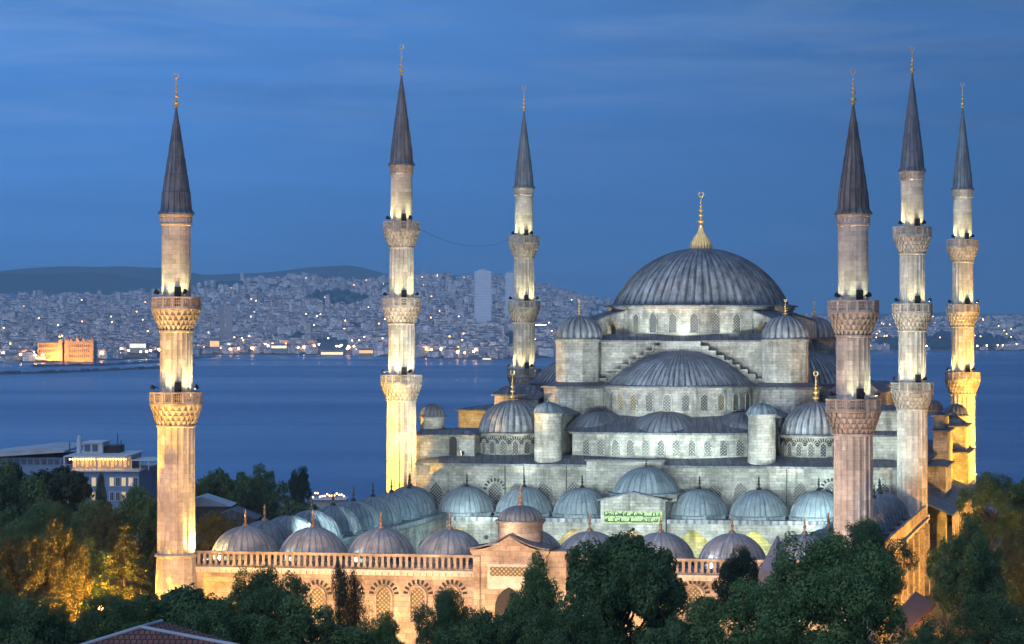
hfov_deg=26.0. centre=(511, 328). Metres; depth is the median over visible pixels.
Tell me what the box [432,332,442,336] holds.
apartment block
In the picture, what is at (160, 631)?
tiled roof house
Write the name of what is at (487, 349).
apartment block
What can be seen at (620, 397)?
window
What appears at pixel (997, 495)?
broadleaf tree
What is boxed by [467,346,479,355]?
apartment block
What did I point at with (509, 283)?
tower block
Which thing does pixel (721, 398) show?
window
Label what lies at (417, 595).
window
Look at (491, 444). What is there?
window
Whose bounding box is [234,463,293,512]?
broadleaf tree
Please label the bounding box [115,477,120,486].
window
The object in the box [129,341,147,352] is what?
lit hall
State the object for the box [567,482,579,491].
window
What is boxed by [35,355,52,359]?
boat
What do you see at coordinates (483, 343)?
apartment block
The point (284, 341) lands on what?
apartment block
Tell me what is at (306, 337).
apartment block
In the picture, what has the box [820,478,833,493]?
window
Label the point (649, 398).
window
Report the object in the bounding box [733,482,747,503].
window
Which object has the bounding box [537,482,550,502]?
window
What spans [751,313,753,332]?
window
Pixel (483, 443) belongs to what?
window
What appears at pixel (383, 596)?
window
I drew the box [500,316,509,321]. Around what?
apartment block
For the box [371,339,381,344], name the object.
apartment block
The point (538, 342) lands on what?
apartment block
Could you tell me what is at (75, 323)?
apartment block
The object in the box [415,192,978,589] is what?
mosque prayer hall
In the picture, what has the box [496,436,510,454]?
window
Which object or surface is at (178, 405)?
minaret
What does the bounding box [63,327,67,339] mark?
apartment block
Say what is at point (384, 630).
broadleaf tree
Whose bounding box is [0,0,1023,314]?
sky
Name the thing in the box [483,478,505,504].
window
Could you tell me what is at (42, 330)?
apartment block
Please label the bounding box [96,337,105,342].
apartment block
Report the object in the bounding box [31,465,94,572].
broadleaf tree
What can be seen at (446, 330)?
apartment block
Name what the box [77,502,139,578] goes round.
broadleaf tree
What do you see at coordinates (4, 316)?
apartment block
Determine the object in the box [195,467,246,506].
broadleaf tree
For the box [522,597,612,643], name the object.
broadleaf tree
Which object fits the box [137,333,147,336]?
apartment block
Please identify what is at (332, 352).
ferry terminal
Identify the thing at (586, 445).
window
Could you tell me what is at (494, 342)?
apartment block
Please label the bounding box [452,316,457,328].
apartment block
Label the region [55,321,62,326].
apartment block
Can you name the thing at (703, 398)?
window
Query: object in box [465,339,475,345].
apartment block
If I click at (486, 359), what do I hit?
boat
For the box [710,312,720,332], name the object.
window
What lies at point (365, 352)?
lit hall
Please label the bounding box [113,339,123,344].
apartment block
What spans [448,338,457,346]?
apartment block
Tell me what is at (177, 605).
broadleaf tree
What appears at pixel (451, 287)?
apartment block
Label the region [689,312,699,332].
window
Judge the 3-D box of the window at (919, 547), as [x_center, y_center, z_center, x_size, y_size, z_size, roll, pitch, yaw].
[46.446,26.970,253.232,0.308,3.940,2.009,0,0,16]
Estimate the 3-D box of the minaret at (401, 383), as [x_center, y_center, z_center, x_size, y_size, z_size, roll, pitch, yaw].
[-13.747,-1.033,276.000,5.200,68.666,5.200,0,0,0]
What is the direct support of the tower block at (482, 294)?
on the shore land
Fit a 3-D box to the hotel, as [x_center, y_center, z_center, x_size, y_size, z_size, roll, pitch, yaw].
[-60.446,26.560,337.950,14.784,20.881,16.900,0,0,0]
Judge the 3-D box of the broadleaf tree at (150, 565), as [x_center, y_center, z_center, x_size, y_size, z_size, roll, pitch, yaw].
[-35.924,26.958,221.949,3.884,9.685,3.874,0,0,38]
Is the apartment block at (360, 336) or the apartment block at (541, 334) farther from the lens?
the apartment block at (360, 336)
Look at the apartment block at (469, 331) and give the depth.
5020.44 m
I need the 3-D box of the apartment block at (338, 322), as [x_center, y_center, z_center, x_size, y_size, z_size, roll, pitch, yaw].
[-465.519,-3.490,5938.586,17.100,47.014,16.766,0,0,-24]
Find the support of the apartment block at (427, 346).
on the shore land
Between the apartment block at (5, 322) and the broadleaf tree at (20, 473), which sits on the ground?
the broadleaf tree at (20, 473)
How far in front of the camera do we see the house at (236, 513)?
350.00 m
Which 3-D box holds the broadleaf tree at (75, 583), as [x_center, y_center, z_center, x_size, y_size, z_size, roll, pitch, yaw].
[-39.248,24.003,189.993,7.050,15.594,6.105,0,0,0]
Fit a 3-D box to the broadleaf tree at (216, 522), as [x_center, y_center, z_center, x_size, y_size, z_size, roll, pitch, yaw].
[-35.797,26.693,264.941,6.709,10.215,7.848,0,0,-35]
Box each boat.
[3,358,20,362]
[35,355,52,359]
[480,357,495,361]
[881,347,892,352]
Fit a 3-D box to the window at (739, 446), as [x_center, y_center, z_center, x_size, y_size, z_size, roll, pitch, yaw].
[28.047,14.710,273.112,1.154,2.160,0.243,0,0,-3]
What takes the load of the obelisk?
on the ground
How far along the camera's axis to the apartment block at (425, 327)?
5327.80 m
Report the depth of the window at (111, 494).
329.90 m
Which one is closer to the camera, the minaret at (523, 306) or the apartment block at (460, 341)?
the minaret at (523, 306)
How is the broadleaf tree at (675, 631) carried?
on the ground
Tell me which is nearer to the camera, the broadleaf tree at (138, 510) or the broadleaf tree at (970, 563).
the broadleaf tree at (970, 563)
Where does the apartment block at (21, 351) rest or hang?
on the shore land
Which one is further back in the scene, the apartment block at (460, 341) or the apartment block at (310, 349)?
the apartment block at (310, 349)
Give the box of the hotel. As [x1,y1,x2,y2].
[63,434,156,539]
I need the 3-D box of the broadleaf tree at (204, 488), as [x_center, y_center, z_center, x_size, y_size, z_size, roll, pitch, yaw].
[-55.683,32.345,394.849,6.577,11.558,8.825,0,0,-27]
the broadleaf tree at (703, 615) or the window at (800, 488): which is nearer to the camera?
the broadleaf tree at (703, 615)
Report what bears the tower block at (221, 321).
on the shore land
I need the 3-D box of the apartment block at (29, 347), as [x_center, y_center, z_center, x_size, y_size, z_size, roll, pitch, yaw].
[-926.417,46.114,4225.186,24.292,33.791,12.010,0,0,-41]
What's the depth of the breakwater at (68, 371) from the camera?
3085.14 m
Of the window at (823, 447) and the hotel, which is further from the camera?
the hotel
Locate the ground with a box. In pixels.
[32,520,1023,638]
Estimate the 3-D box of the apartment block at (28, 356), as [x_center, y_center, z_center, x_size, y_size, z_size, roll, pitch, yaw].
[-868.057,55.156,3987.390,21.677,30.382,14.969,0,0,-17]
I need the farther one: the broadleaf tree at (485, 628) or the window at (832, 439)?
the window at (832, 439)
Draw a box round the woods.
[31,277,1021,356]
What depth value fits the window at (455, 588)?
206.55 m
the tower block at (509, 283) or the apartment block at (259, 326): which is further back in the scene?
the tower block at (509, 283)
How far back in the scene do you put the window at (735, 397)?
279.78 m
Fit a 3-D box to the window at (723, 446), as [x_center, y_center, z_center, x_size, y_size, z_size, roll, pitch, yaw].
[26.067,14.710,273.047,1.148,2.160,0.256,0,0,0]
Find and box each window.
[91,477,96,486]
[109,477,114,486]
[109,492,114,500]
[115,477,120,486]
[115,492,120,500]
[121,477,126,486]
[128,477,132,486]
[133,477,137,486]
[195,511,199,518]
[306,580,330,623]
[340,581,363,621]
[369,580,398,623]
[403,579,432,623]
[429,482,442,504]
[437,579,466,605]
[479,436,487,453]
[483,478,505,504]
[486,436,498,454]
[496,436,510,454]
[507,436,522,454]
[510,482,521,489]
[520,436,533,454]
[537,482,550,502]
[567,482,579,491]
[582,438,590,454]
[596,438,604,455]
[603,392,606,409]
[608,392,613,409]
[611,438,619,455]
[617,393,623,410]
[623,314,625,332]
[626,439,634,455]
[629,393,637,410]
[631,312,639,332]
[641,439,649,455]
[644,393,653,410]
[648,312,657,332]
[656,439,665,456]
[662,393,671,411]
[667,312,677,332]
[672,439,680,456]
[680,393,690,411]
[684,581,709,623]
[687,439,696,456]
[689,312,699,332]
[699,393,708,411]
[703,439,712,456]
[708,482,722,499]
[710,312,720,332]
[714,582,734,623]
[716,393,725,410]
[719,439,727,456]
[732,312,741,332]
[732,393,740,410]
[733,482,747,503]
[735,439,743,456]
[745,392,750,409]
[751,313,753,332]
[780,438,785,455]
[784,438,794,456]
[792,438,806,457]
[792,482,807,505]
[803,439,818,457]
[816,439,830,457]
[820,391,823,401]
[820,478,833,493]
[828,439,833,456]
[876,482,890,492]
[902,577,903,602]
[919,547,920,582]
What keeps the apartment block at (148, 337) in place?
on the shore land
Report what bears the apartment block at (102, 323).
on the shore land
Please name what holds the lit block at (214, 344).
on the shore land
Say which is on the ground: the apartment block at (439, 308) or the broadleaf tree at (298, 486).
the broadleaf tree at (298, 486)
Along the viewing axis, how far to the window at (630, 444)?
274.37 m
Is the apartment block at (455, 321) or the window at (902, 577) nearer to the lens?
the window at (902, 577)
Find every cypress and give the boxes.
[93,473,107,534]
[322,561,357,636]
[341,567,372,631]
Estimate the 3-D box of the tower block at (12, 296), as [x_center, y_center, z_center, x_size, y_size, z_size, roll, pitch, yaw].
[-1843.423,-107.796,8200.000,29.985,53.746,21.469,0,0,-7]
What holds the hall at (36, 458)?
on the ground
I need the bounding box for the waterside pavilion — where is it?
[310,492,348,507]
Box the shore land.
[0,275,1023,362]
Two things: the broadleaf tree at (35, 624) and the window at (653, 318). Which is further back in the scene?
the window at (653, 318)
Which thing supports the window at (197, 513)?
in the house at (206, 503)
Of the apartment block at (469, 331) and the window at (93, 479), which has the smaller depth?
the window at (93, 479)
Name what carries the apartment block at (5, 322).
on the shore land
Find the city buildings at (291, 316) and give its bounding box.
[0,270,1023,360]
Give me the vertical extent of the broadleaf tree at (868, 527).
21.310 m
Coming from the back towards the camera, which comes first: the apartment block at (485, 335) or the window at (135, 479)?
the apartment block at (485, 335)
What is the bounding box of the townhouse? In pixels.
[154,463,156,498]
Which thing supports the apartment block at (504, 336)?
on the shore land
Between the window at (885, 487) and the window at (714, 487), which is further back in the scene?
the window at (714, 487)
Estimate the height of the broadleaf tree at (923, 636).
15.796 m
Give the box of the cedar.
[93,524,155,613]
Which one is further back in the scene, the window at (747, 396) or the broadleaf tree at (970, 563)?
the window at (747, 396)
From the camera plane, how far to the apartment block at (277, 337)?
5364.02 m
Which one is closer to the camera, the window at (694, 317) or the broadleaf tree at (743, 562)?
the broadleaf tree at (743, 562)
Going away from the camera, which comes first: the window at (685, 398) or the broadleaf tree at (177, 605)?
the broadleaf tree at (177, 605)
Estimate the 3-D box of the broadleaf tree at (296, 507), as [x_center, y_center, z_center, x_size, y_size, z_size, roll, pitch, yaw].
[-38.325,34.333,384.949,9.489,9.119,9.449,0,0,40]
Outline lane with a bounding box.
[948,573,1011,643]
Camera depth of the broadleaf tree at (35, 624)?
124.33 m
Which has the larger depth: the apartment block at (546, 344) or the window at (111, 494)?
the apartment block at (546, 344)
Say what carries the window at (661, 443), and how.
in the mosque prayer hall
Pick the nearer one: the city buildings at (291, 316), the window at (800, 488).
the window at (800, 488)
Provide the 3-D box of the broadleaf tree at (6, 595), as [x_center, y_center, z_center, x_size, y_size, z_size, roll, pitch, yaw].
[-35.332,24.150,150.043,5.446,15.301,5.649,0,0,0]
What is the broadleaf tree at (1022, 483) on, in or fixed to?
on the ground
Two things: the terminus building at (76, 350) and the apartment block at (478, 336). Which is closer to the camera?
the terminus building at (76, 350)
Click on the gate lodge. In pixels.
(916, 605)
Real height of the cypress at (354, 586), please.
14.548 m
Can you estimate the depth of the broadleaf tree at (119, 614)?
127.48 m
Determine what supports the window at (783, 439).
in the mosque prayer hall
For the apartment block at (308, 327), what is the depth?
5577.42 m
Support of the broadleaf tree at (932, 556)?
on the ground
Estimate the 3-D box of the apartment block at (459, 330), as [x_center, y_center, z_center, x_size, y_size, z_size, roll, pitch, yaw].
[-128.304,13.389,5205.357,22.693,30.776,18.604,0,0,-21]
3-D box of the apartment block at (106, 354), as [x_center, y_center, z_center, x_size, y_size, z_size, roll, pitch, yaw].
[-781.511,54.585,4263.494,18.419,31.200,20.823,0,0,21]
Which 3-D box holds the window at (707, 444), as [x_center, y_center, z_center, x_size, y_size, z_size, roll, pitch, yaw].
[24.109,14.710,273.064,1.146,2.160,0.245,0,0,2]
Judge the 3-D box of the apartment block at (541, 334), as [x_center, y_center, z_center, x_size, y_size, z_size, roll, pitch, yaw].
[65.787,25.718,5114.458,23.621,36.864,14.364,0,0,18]
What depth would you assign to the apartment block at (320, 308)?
6547.19 m
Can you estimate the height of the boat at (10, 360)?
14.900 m
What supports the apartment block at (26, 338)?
on the shore land
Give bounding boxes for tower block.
[9,293,17,299]
[219,305,224,340]
[226,305,231,339]
[474,266,491,321]
[505,271,513,316]
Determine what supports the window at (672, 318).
in the mosque prayer hall
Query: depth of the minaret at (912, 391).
264.89 m
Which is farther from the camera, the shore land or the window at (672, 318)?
the shore land
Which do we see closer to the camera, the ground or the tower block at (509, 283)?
the ground
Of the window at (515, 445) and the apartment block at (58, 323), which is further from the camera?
the apartment block at (58, 323)
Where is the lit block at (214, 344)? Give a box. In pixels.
[209,338,220,351]
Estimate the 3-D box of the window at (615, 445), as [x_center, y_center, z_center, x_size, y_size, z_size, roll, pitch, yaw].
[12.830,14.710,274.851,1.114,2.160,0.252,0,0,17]
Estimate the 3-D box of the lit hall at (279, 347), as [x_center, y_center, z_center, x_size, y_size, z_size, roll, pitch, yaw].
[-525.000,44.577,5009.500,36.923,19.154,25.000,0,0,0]
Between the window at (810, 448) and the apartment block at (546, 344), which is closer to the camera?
the window at (810, 448)
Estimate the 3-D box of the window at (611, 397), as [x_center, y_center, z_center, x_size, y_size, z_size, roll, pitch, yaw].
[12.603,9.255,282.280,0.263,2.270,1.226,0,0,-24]
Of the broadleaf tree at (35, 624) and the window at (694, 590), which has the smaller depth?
the broadleaf tree at (35, 624)
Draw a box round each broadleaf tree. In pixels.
[0,458,51,545]
[0,462,37,510]
[0,500,84,612]
[0,534,50,604]
[0,574,23,620]
[0,593,77,643]
[13,518,94,623]
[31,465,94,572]
[55,590,148,643]
[60,537,117,635]
[62,498,135,545]
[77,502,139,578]
[104,483,156,565]
[130,551,156,599]
[131,582,240,639]
[185,599,271,643]
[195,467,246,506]
[195,478,213,496]
[195,510,239,558]
[223,563,309,643]
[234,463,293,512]
[239,489,276,520]
[246,593,367,643]
[267,500,318,518]
[288,465,312,504]
[344,610,406,643]
[411,585,478,643]
[432,607,522,643]
[503,549,564,643]
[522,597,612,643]
[564,527,690,643]
[638,613,725,643]
[680,576,806,643]
[711,544,760,630]
[747,527,914,643]
[824,517,919,625]
[901,625,938,643]
[918,591,1023,643]
[926,536,950,635]
[929,512,1018,633]
[955,471,1023,552]
[998,517,1023,576]
[1003,549,1023,622]
[1012,478,1023,545]
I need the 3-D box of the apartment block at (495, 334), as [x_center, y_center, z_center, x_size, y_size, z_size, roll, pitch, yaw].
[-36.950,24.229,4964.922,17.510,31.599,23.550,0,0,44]
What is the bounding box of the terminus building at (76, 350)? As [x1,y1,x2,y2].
[37,336,96,361]
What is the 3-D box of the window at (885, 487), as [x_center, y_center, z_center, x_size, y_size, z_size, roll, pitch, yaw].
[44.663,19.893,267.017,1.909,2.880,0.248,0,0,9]
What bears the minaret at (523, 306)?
on the ground
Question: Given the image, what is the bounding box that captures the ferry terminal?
[320,350,343,355]
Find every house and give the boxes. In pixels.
[81,619,238,643]
[195,493,235,523]
[207,506,261,528]
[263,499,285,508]
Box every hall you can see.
[0,442,82,524]
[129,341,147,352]
[271,344,287,351]
[359,348,373,356]
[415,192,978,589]
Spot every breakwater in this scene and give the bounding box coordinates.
[0,363,194,373]
[31,356,214,366]
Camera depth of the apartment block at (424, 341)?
4787.65 m
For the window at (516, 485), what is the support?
in the mosque prayer hall
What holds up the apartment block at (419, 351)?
on the shore land
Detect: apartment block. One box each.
[0,320,10,325]
[2,313,7,319]
[8,311,14,317]
[9,348,20,352]
[11,340,20,345]
[17,349,30,353]
[18,344,32,350]
[21,336,30,340]
[23,351,34,360]
[38,324,47,338]
[38,338,49,341]
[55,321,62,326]
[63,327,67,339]
[70,322,81,325]
[90,327,100,333]
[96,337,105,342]
[98,349,111,358]
[99,321,108,325]
[109,323,116,332]
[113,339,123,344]
[120,345,129,354]
[129,326,139,332]
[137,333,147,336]
[142,336,154,339]
[195,343,203,353]
[251,338,260,346]
[256,324,263,329]
[273,335,281,340]
[279,339,291,343]
[302,334,310,340]
[305,322,312,338]
[305,345,317,353]
[307,339,316,345]
[314,331,324,338]
[317,305,323,312]
[334,318,341,328]
[356,310,362,316]
[356,334,365,339]
[369,319,376,329]
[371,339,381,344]
[373,329,382,335]
[415,347,425,356]
[419,340,431,343]
[420,344,430,353]
[423,325,431,331]
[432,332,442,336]
[435,306,444,311]
[442,328,451,336]
[448,283,454,295]
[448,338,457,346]
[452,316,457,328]
[453,328,462,335]
[457,338,463,346]
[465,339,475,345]
[467,329,475,334]
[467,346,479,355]
[472,334,482,340]
[478,332,488,339]
[480,341,488,346]
[482,347,492,355]
[489,332,501,337]
[490,340,499,345]
[492,315,501,320]
[496,347,506,357]
[497,335,508,344]
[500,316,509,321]
[535,332,545,337]
[535,339,542,346]
[543,342,552,346]
[544,347,555,356]
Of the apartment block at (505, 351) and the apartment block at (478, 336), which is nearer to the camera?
the apartment block at (505, 351)
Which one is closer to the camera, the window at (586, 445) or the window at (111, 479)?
the window at (586, 445)
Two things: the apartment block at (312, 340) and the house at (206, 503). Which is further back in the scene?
the apartment block at (312, 340)
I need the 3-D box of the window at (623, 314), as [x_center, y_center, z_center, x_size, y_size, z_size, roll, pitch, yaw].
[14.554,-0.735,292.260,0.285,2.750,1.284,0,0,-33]
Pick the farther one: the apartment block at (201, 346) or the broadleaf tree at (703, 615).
the apartment block at (201, 346)
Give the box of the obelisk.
[758,536,799,628]
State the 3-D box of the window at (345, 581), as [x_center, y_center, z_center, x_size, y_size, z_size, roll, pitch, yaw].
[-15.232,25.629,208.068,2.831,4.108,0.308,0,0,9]
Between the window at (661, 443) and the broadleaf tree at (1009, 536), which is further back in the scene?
the window at (661, 443)
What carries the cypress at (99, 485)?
on the ground
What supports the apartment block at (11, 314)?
on the shore land
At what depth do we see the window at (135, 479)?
329.90 m
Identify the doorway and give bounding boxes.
[449,437,456,455]
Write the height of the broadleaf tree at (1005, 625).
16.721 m
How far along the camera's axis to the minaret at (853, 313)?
200.20 m
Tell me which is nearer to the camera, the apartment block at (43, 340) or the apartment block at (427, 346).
the apartment block at (43, 340)
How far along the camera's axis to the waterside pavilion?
620.00 m
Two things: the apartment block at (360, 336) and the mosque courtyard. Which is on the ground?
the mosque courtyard
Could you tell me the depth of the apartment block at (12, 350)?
4089.68 m
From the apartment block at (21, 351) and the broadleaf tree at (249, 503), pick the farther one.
the apartment block at (21, 351)
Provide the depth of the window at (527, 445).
278.35 m
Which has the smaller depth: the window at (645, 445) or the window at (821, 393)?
the window at (645, 445)
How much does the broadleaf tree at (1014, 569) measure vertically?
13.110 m
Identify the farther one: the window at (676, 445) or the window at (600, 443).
the window at (600, 443)
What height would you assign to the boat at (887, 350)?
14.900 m
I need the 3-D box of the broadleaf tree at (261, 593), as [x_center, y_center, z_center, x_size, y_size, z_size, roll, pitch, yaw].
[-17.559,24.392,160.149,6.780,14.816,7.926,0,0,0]
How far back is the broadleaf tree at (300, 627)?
127.75 m
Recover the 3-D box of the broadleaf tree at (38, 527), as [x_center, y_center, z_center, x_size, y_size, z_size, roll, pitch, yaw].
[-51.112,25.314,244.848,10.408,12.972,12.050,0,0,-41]
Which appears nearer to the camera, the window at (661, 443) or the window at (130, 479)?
the window at (661, 443)
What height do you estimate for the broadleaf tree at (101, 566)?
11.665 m
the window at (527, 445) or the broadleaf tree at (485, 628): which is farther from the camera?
the window at (527, 445)
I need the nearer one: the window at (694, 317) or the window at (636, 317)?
the window at (694, 317)
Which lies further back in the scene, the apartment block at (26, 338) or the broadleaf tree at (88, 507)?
the apartment block at (26, 338)
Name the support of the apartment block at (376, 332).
on the shore land
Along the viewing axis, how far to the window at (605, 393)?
284.60 m
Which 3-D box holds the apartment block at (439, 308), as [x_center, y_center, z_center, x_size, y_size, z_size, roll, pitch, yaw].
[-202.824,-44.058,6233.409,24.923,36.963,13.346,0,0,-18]
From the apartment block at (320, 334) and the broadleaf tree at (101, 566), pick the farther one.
the apartment block at (320, 334)
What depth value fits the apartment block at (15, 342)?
4333.48 m
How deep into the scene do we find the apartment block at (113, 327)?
5130.27 m
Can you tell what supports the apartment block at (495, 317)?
on the shore land
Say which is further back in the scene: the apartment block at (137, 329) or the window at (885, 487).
the apartment block at (137, 329)
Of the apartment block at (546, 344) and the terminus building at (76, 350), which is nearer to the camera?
the terminus building at (76, 350)
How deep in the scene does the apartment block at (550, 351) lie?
4576.66 m
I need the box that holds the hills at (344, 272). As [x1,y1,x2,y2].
[0,265,1023,316]
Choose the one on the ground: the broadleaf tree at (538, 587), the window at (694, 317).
the broadleaf tree at (538, 587)
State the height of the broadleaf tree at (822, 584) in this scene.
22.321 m
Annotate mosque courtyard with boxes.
[195,460,929,643]
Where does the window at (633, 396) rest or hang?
in the mosque prayer hall
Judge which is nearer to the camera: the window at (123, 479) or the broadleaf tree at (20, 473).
the broadleaf tree at (20, 473)
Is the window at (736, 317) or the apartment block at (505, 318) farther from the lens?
the apartment block at (505, 318)
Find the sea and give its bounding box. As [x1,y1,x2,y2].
[0,351,1023,513]
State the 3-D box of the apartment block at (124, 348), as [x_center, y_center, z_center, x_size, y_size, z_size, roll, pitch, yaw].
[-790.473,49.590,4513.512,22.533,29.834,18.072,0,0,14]
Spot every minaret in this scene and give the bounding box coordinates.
[149,73,202,601]
[381,44,421,549]
[507,86,540,385]
[825,69,881,643]
[890,47,933,522]
[944,83,980,480]
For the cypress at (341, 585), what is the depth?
159.67 m
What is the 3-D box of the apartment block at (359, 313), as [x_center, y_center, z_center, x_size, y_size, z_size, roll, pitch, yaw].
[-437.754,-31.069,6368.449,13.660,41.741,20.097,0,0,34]
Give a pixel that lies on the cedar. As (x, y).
(128, 567)
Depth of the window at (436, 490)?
275.64 m
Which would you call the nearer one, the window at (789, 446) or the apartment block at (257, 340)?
the window at (789, 446)
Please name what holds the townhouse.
on the ground
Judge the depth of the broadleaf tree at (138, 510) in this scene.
244.18 m
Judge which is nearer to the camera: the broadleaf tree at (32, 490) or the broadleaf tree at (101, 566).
the broadleaf tree at (101, 566)
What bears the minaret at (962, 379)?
on the ground
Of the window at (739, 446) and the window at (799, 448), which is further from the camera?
the window at (739, 446)
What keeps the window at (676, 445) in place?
in the mosque prayer hall
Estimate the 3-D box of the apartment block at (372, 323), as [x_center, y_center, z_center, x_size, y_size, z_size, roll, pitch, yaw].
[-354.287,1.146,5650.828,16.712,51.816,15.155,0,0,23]
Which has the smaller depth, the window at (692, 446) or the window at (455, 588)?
the window at (455, 588)
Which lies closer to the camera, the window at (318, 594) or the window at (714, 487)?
the window at (318, 594)
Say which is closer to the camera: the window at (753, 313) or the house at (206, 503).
the window at (753, 313)
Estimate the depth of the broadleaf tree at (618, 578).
128.30 m
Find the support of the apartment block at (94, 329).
on the shore land
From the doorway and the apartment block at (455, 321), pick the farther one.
the apartment block at (455, 321)
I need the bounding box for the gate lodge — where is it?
[890,591,934,643]
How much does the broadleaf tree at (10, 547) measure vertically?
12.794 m
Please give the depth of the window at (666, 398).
277.26 m
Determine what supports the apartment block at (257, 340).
on the shore land
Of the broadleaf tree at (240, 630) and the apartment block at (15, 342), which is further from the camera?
the apartment block at (15, 342)
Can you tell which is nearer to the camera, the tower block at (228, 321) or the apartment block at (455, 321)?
the apartment block at (455, 321)
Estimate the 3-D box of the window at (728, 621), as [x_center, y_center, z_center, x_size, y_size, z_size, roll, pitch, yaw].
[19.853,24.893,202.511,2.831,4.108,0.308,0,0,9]
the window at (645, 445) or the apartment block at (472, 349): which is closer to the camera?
the window at (645, 445)
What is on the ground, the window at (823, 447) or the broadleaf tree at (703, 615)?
the broadleaf tree at (703, 615)

